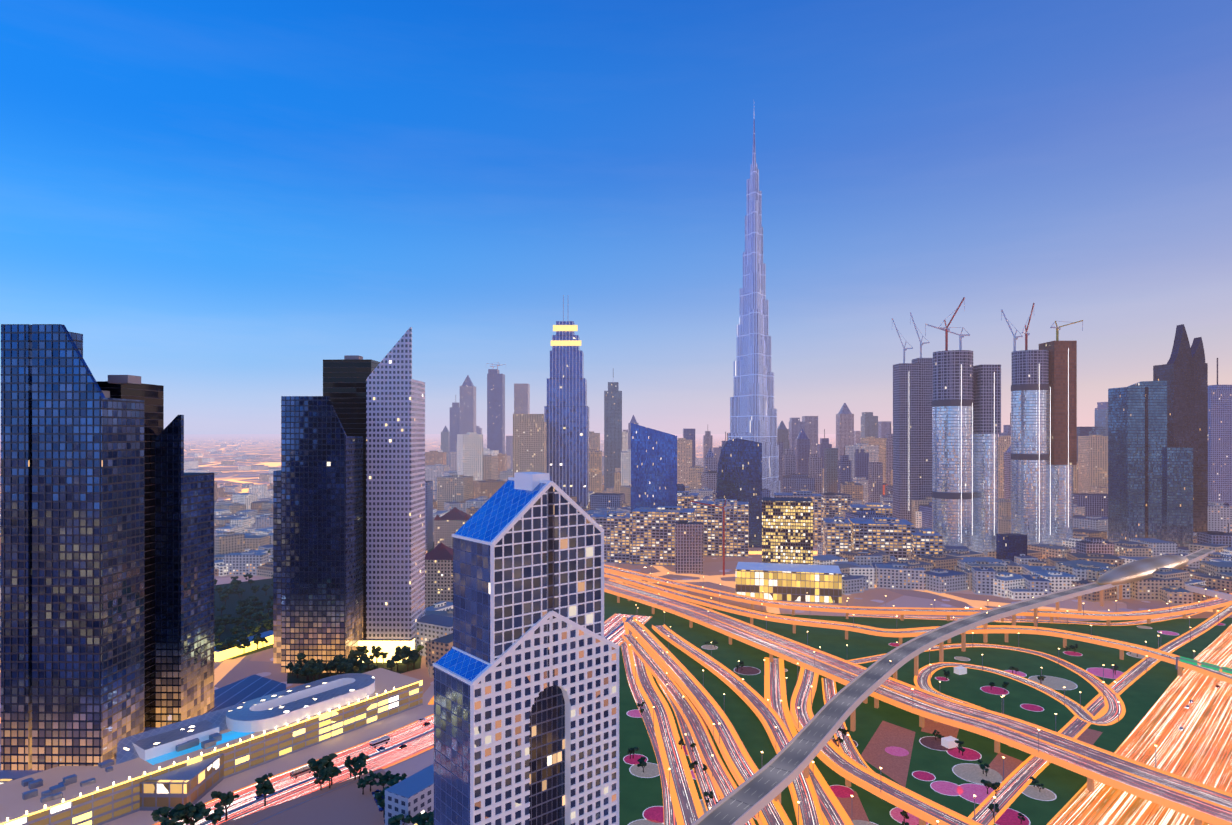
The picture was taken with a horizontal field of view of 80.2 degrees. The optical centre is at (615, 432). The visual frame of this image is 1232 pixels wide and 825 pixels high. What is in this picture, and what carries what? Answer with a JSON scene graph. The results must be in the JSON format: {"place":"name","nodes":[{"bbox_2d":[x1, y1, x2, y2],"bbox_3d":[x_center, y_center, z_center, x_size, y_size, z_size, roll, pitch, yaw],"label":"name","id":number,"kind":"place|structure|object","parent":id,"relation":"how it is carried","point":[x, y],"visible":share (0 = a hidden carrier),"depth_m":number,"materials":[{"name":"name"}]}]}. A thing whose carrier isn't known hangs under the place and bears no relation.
{"place":"outdoors","nodes":[
{"label":"outdoors","id":0,"kind":"place"},
{"bbox_2d":[102,684,433,824],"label":"road","id":1,"kind":"structure","parent":0,"point":[349,804],"depth_m":344.55,"materials":[{"name":"grey asphalt"}]},
{"bbox_2d":[385,764,433,824],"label":"building","id":2,"kind":"structure","parent":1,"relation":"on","point":[412,795],"depth_m":312.18,"materials":[{"name":"grey"}]},
{"bbox_2d":[234,483,433,704],"bbox_3d":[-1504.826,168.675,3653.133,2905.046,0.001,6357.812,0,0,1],"label":"roads","id":3,"kind":"structure","parent":0,"point":[431,701],"depth_m":462.15,"materials":[{"name":"grey asphalt"}]},
{"bbox_2d":[152,614,651,824],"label":"street","id":4,"kind":"structure","parent":0,"point":[383,760],"depth_m":373.92,"materials":[{"name":"asphalt"}]},
{"bbox_2d":[151,614,651,824],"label":"trails","id":5,"kind":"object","parent":4,"relation":"on","point":[310,779],"depth_m":356.25,"materials":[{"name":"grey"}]},
{"bbox_2d":[220,685,1219,822],"bbox_3d":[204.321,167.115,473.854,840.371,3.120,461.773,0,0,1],"label":"vehicles","id":6,"kind":"object","parent":4,"relation":"on","point":[296,773],"visible":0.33,"depth_m":387.37,"materials":[{"name":"white"}]},
{"bbox_2d":[0,434,1231,761],"bbox_3d":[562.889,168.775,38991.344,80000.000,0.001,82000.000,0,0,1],"label":"ground","id":7,"kind":"structure","parent":0,"point":[262,664],"depth_m":766.92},
{"bbox_2d":[1,324,82,769],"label":"tower","id":8,"kind":"structure","parent":7,"relation":"on","point":[16,546],"depth_m":338.04,"materials":[{"name":"blue glass"}]},
{"bbox_2d":[32,324,143,770],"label":"tower","id":9,"kind":"structure","parent":7,"relation":"on","point":[87,573],"depth_m":337.78,"materials":[{"name":"blue glass"}]},
{"bbox_2d":[0,727,223,810],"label":"entrance pavilion","id":10,"kind":"structure","parent":7,"relation":"on","point":[194,783],"depth_m":330.79,"materials":[{"name":"grey"}]},
{"bbox_2d":[96,381,163,726],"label":"skyscraper","id":11,"kind":"structure","parent":7,"relation":"on","point":[151,396],"depth_m":391.79,"materials":[{"name":"grey glass"}]},
{"bbox_2d":[155,415,213,726],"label":"tower","id":12,"kind":"structure","parent":7,"relation":"on","point":[184,596],"depth_m":397.10,"materials":[{"name":"blue glass"}]},
{"bbox_2d":[0,668,422,824],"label":"podium","id":13,"kind":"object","parent":7,"relation":"on","point":[149,752],"visible":0.98,"depth_m":368.39,"materials":[{"name":"grey"}]},
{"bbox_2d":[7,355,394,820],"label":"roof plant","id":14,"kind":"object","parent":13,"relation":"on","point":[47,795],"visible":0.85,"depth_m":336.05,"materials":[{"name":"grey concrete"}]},
{"bbox_2d":[214,630,272,661],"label":"yellow building","id":15,"kind":"structure","parent":7,"relation":"on","point":[221,655],"depth_m":558.25,"materials":[{"name":"orange"}]},
{"bbox_2d":[204,674,285,713],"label":"canopy roof","id":16,"kind":"structure","parent":7,"relation":"on","point":[254,686],"depth_m":455.88,"materials":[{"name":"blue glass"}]},
{"bbox_2d":[273,470,280,662],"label":"tower","id":17,"kind":"structure","parent":7,"relation":"on","point":[276,566],"depth_m":534.73,"materials":[{"name":"glass"}]},
{"bbox_2d":[151,483,433,824],"bbox_3d":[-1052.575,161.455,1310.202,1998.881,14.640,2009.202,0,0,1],"label":"trees","id":18,"kind":"object","parent":7,"relation":"on","point":[322,767],"visible":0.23,"depth_m":497.47,"materials":[{"name":"green plant"}]},
{"bbox_2d":[281,396,362,672],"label":"tower","id":19,"kind":"structure","parent":7,"relation":"on","point":[321,534],"depth_m":514.22,"materials":[{"name":"blue glass"}]},
{"bbox_2d":[214,542,433,683],"bbox_3d":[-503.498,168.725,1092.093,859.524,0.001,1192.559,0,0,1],"label":"park grass","id":20,"kind":"structure","parent":7,"relation":"on","point":[234,598],"depth_m":667.22,"materials":[{"name":"green plant"}]},
{"bbox_2d":[323,359,379,637],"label":"skyscraper","id":21,"kind":"structure","parent":7,"relation":"on","point":[344,385],"depth_m":558.24,"materials":[{"name":"grey glass"}]},
{"bbox_2d":[358,638,414,662],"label":"lobby","id":22,"kind":"object","parent":7,"relation":"on","point":[389,646],"visible":0.35,"depth_m":536.67,"materials":[{"name":"yellow"}]},
{"bbox_2d":[366,327,424,649],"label":"tower","id":23,"kind":"structure","parent":7,"relation":"on","point":[395,500],"depth_m":542.11,"materials":[{"name":"grey"}]},
{"bbox_2d":[425,481,432,550],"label":"building","id":24,"kind":"structure","parent":7,"relation":"on","point":[428,515],"depth_m":1055.90,"materials":[{"name":"grey"}]},
{"bbox_2d":[425,507,471,607],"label":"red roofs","id":25,"kind":"structure","parent":7,"relation":"on","point":[439,571],"depth_m":701.08,"materials":[{"name":"red"}]},
{"bbox_2d":[433,472,619,824],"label":"building","id":26,"kind":"structure","parent":7,"relation":"on","point":[526,699],"depth_m":218.91,"materials":[{"name":"white glass"}]},
{"bbox_2d":[513,414,546,476],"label":"beige tower","id":27,"kind":"structure","parent":7,"relation":"on","point":[529,442],"depth_m":1247.84,"materials":[{"name":"grey"}]},
{"bbox_2d":[544,295,588,507],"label":"skyscraper","id":28,"kind":"structure","parent":7,"relation":"on","point":[566,413],"depth_m":1296.82,"materials":[{"name":"blue glass"}]},
{"bbox_2d":[590,493,624,509],"bbox_3d":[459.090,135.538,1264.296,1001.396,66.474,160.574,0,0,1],"label":"building","id":29,"kind":"structure","parent":7,"relation":"on","point":[605,500],"depth_m":1197.91,"materials":[{"name":"grey"}]},
{"bbox_2d":[0,431,1231,677],"bbox_3d":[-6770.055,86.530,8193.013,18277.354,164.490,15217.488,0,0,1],"label":"buildings","id":30,"kind":"structure","parent":7,"relation":"on","point":[1092,463],"depth_m":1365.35,"materials":[{"name":"beige"}]},
{"bbox_2d":[0,440,1231,655],"bbox_3d":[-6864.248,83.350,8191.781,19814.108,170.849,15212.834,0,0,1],"label":"buildings","id":31,"kind":"structure","parent":7,"relation":"on","point":[432,626],"depth_m":847.72,"materials":[{"name":"grey"}]},
{"bbox_2d":[0,431,1231,611],"bbox_3d":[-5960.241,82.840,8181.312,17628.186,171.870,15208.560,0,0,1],"label":"buildings","id":32,"kind":"structure","parent":7,"relation":"on","point":[471,451],"depth_m":1168.00,"materials":[{"name":"beige"}]},
{"bbox_2d":[0,440,1231,625],"bbox_3d":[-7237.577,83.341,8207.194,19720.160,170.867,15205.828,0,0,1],"label":"buildings","id":33,"kind":"structure","parent":7,"relation":"on","point":[893,576],"depth_m":931.01,"materials":[{"name":"beige"}]},
{"bbox_2d":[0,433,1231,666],"bbox_3d":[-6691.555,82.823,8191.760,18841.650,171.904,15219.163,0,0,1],"label":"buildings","id":34,"kind":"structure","parent":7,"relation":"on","point":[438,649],"depth_m":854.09,"materials":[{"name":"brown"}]},
{"bbox_2d":[631,423,676,510],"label":"building","id":35,"kind":"structure","parent":7,"relation":"on","point":[653,468],"depth_m":1044.78,"materials":[{"name":"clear glass"}]},
{"bbox_2d":[441,382,877,492],"bbox_3d":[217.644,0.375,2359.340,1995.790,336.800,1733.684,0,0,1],"label":"skyline","id":36,"kind":"structure","parent":7,"relation":"on","point":[613,425],"depth_m":1895.83,"materials":[{"name":"grey"}]},
{"bbox_2d":[514,384,882,502],"bbox_3d":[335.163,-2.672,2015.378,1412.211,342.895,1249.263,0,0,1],"label":"skyline","id":37,"kind":"structure","parent":7,"relation":"on","point":[846,434],"depth_m":1986.50,"materials":[{"name":"grey"}]},
{"bbox_2d":[689,499,732,575],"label":"site cranes","id":38,"kind":"object","parent":7,"relation":"on","point":[725,508],"visible":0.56,"depth_m":863.38,"materials":[{"name":"red metal"}]},
{"bbox_2d":[450,403,1010,492],"bbox_3d":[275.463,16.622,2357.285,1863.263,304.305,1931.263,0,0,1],"label":"skyline","id":39,"kind":"structure","parent":7,"relation":"on","point":[796,425],"depth_m":1990.47,"materials":[{"name":"grey"}]},
{"bbox_2d":[460,375,1010,499],"bbox_3d":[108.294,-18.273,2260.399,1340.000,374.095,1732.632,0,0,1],"label":"skyline","id":40,"kind":"structure","parent":7,"relation":"on","point":[467,405],"depth_m":2087.34,"materials":[{"name":"grey"}]},
{"bbox_2d":[713,438,761,547],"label":"building","id":41,"kind":"structure","parent":7,"relation":"on","point":[739,471],"depth_m":1072.77,"materials":[{"name":"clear glass"}]},
{"bbox_2d":[572,489,931,527],"bbox_3d":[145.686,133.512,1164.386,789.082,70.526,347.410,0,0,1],"label":"buildings","id":42,"kind":"structure","parent":7,"relation":"on","point":[926,510],"depth_m":1139.28,"materials":[{"name":"grey"}]},
{"bbox_2d":[728,118,780,496],"bbox_3d":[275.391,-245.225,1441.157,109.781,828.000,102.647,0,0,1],"label":"skyscraper","id":43,"kind":"structure","parent":7,"relation":"on","point":[753,414],"depth_m":1441.24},
{"bbox_2d":[590,491,942,565],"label":"buildings","id":44,"kind":"structure","parent":7,"relation":"on","point":[641,536],"depth_m":931.51,"materials":[{"name":"grey"}]},
{"bbox_2d":[762,497,812,564],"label":"office","id":45,"kind":"structure","parent":7,"relation":"on","point":[787,530],"depth_m":783.52,"materials":[{"name":"yellow glass"}]},
{"bbox_2d":[736,562,841,603],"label":"lit building","id":46,"kind":"structure","parent":7,"relation":"on","point":[793,582],"depth_m":732.96,"materials":[{"name":"yellow glass"}]},
{"bbox_2d":[487,369,1107,479],"bbox_3d":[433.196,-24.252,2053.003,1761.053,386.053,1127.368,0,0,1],"label":"skyline","id":47,"kind":"structure","parent":7,"relation":"on","point":[495,410],"depth_m":2501.41,"materials":[{"name":"grey"}]},
{"bbox_2d":[818,492,851,516],"bbox_3d":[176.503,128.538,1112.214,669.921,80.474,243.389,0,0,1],"label":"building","id":48,"kind":"structure","parent":7,"relation":"on","point":[834,504],"depth_m":1190.38,"materials":[{"name":"grey"}]},
{"bbox_2d":[893,358,932,522],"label":"skyscraper","id":49,"kind":"structure","parent":7,"relation":"on","point":[912,423],"depth_m":1188.80,"materials":[{"name":"grey concrete"}]},
{"bbox_2d":[617,575,1215,824],"bbox_3d":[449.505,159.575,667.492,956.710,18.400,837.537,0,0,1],"label":"columns","id":50,"kind":"structure","parent":7,"relation":"on","point":[1090,784],"depth_m":543.35,"materials":[{"name":"brown concrete"}]},
{"bbox_2d":[604,571,1231,824],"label":"elevated roads","id":51,"kind":"structure","parent":50,"relation":"on","point":[742,766],"depth_m":433.23,"materials":[{"name":"asphalt"}]},
{"bbox_2d":[604,579,1231,824],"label":"viaduct","id":52,"kind":"object","parent":50,"relation":"on","point":[1197,800],"visible":0.9,"depth_m":392.75,"materials":[{"name":"orange"}]},
{"bbox_2d":[691,548,1214,824],"bbox_3d":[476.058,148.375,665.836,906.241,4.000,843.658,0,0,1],"label":"metro viaduct","id":53,"kind":"object","parent":50,"relation":"on","point":[747,800],"visible":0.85,"depth_m":384.72,"materials":[{"name":"grey concrete"}]},
{"bbox_2d":[1096,555,1188,584],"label":"metro station","id":54,"kind":"object","parent":53,"relation":"on","point":[1139,570],"visible":0.94,"depth_m":744.26,"materials":[{"name":"grey metal"}]},
{"bbox_2d":[783,474,1107,516],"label":"buildings","id":55,"kind":"structure","parent":7,"relation":"on","point":[1095,504],"depth_m":1248.77,"materials":[{"name":"grey"}]},
{"bbox_2d":[677,484,1228,561],"bbox_3d":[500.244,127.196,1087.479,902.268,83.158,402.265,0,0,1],"label":"buildings","id":56,"kind":"structure","parent":7,"relation":"on","point":[1010,546],"depth_m":889.34,"materials":[{"name":"blue glass"}]},
{"bbox_2d":[675,471,1231,573],"bbox_3d":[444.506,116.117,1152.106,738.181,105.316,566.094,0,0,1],"label":"buildings","id":57,"kind":"structure","parent":7,"relation":"on","point":[688,547],"depth_m":879.27,"materials":[{"name":"brown"}]},
{"bbox_2d":[932,350,1000,555],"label":"skyscraper","id":58,"kind":"structure","parent":7,"relation":"on","point":[978,386],"depth_m":914.22,"materials":[{"name":"grey glass"}]},
{"bbox_2d":[1011,341,1076,545],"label":"skyscraper","id":59,"kind":"structure","parent":7,"relation":"on","point":[1051,358],"depth_m":971.36,"materials":[{"name":"grey glass"}]},
{"bbox_2d":[892,297,1082,362],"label":"construction cranes","id":60,"kind":"object","parent":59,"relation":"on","point":[946,329],"visible":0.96,"depth_m":989.66,"materials":[{"name":"red metal"}]},
{"bbox_2d":[961,348,1068,542],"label":"tower facade strips","id":61,"kind":"object","parent":59,"relation":"attached to","point":[994,453],"visible":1,"depth_m":964.51,"materials":[{"name":"white metal"}]},
{"bbox_2d":[1077,409,1192,547],"bbox_3d":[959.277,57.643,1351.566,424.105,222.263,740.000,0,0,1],"label":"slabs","id":62,"kind":"structure","parent":7,"relation":"on","point":[1178,495],"depth_m":984.52,"materials":[{"name":"grey glass"}]},
{"bbox_2d":[1108,381,1166,540],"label":"building","id":63,"kind":"structure","parent":7,"relation":"on","point":[1126,463],"depth_m":990.07,"materials":[{"name":"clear glass"}]},
{"bbox_2d":[1145,387,1147,537],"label":"teal stripe","id":64,"kind":"object","parent":63,"relation":"attached to","point":[1146,462],"visible":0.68,"depth_m":989.27,"materials":[{"name":"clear glass"}]},
{"bbox_2d":[1153,324,1207,531],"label":"skyscraper","id":65,"kind":"structure","parent":7,"relation":"on","point":[1183,372],"depth_m":1083.17,"materials":[{"name":"brown glass"}]},
{"bbox_2d":[1184,584,1231,607],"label":"footbridge","id":66,"kind":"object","parent":7,"relation":"on","point":[1213,593],"visible":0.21,"depth_m":714.24,"materials":[{"name":"grey"}]},
{"bbox_2d":[1208,358,1231,505],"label":"skyscraper","id":67,"kind":"structure","parent":7,"relation":"on","point":[1219,443],"depth_m":1254.84,"materials":[{"name":"purple"}]},
{"bbox_2d":[0,0,1231,434],"label":"sky","id":68,"kind":"structure","parent":0,"point":[226,201],"materials":[{"name":"blue"}]},
{"bbox_2d":[604,587,1231,824],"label":"lawn","id":69,"kind":"structure","parent":0,"point":[1139,697],"depth_m":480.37,"materials":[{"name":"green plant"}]},
{"bbox_2d":[627,640,1137,824],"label":"lawn trees","id":70,"kind":"object","parent":69,"relation":"on","point":[988,784],"visible":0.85,"depth_m":370.75,"materials":[{"name":"green plant"}]},
{"bbox_2d":[623,631,1178,824],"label":"flower beds","id":71,"kind":"object","parent":69,"relation":"on","point":[875,754],"visible":0.67,"depth_m":379.76,"materials":[{"name":"plant"}]},
{"bbox_2d":[609,562,1225,824],"bbox_3d":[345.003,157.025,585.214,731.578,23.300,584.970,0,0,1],"label":"street lights","id":72,"kind":"object","parent":69,"relation":"on","point":[937,821],"visible":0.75,"depth_m":452.04,"materials":[{"name":"beige metal"}]},
{"bbox_2d":[672,623,1224,824],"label":"flower beds","id":73,"kind":"object","parent":69,"relation":"on","point":[1008,816],"visible":0.44,"depth_m":363.01,"materials":[{"name":"pink plant"}]},
{"bbox_2d":[604,564,1231,619],"bbox_3d":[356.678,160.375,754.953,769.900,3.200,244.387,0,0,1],"label":"road","id":74,"kind":"structure","parent":0,"point":[1210,604],"depth_m":662.23,"materials":[{"name":"asphalt"}]},
{"bbox_2d":[1047,624,1231,824],"bbox_3d":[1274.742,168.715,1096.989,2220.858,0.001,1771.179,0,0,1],"label":"highway","id":75,"kind":"structure","parent":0,"point":[1198,748],"depth_m":391.82,"materials":[{"name":"asphalt"}]},
{"bbox_2d":[1176,656,1231,673],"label":"gantry","id":76,"kind":"object","parent":75,"relation":"on","point":[1206,665],"visible":1,"depth_m":473.18,"materials":[{"name":"green metal"}]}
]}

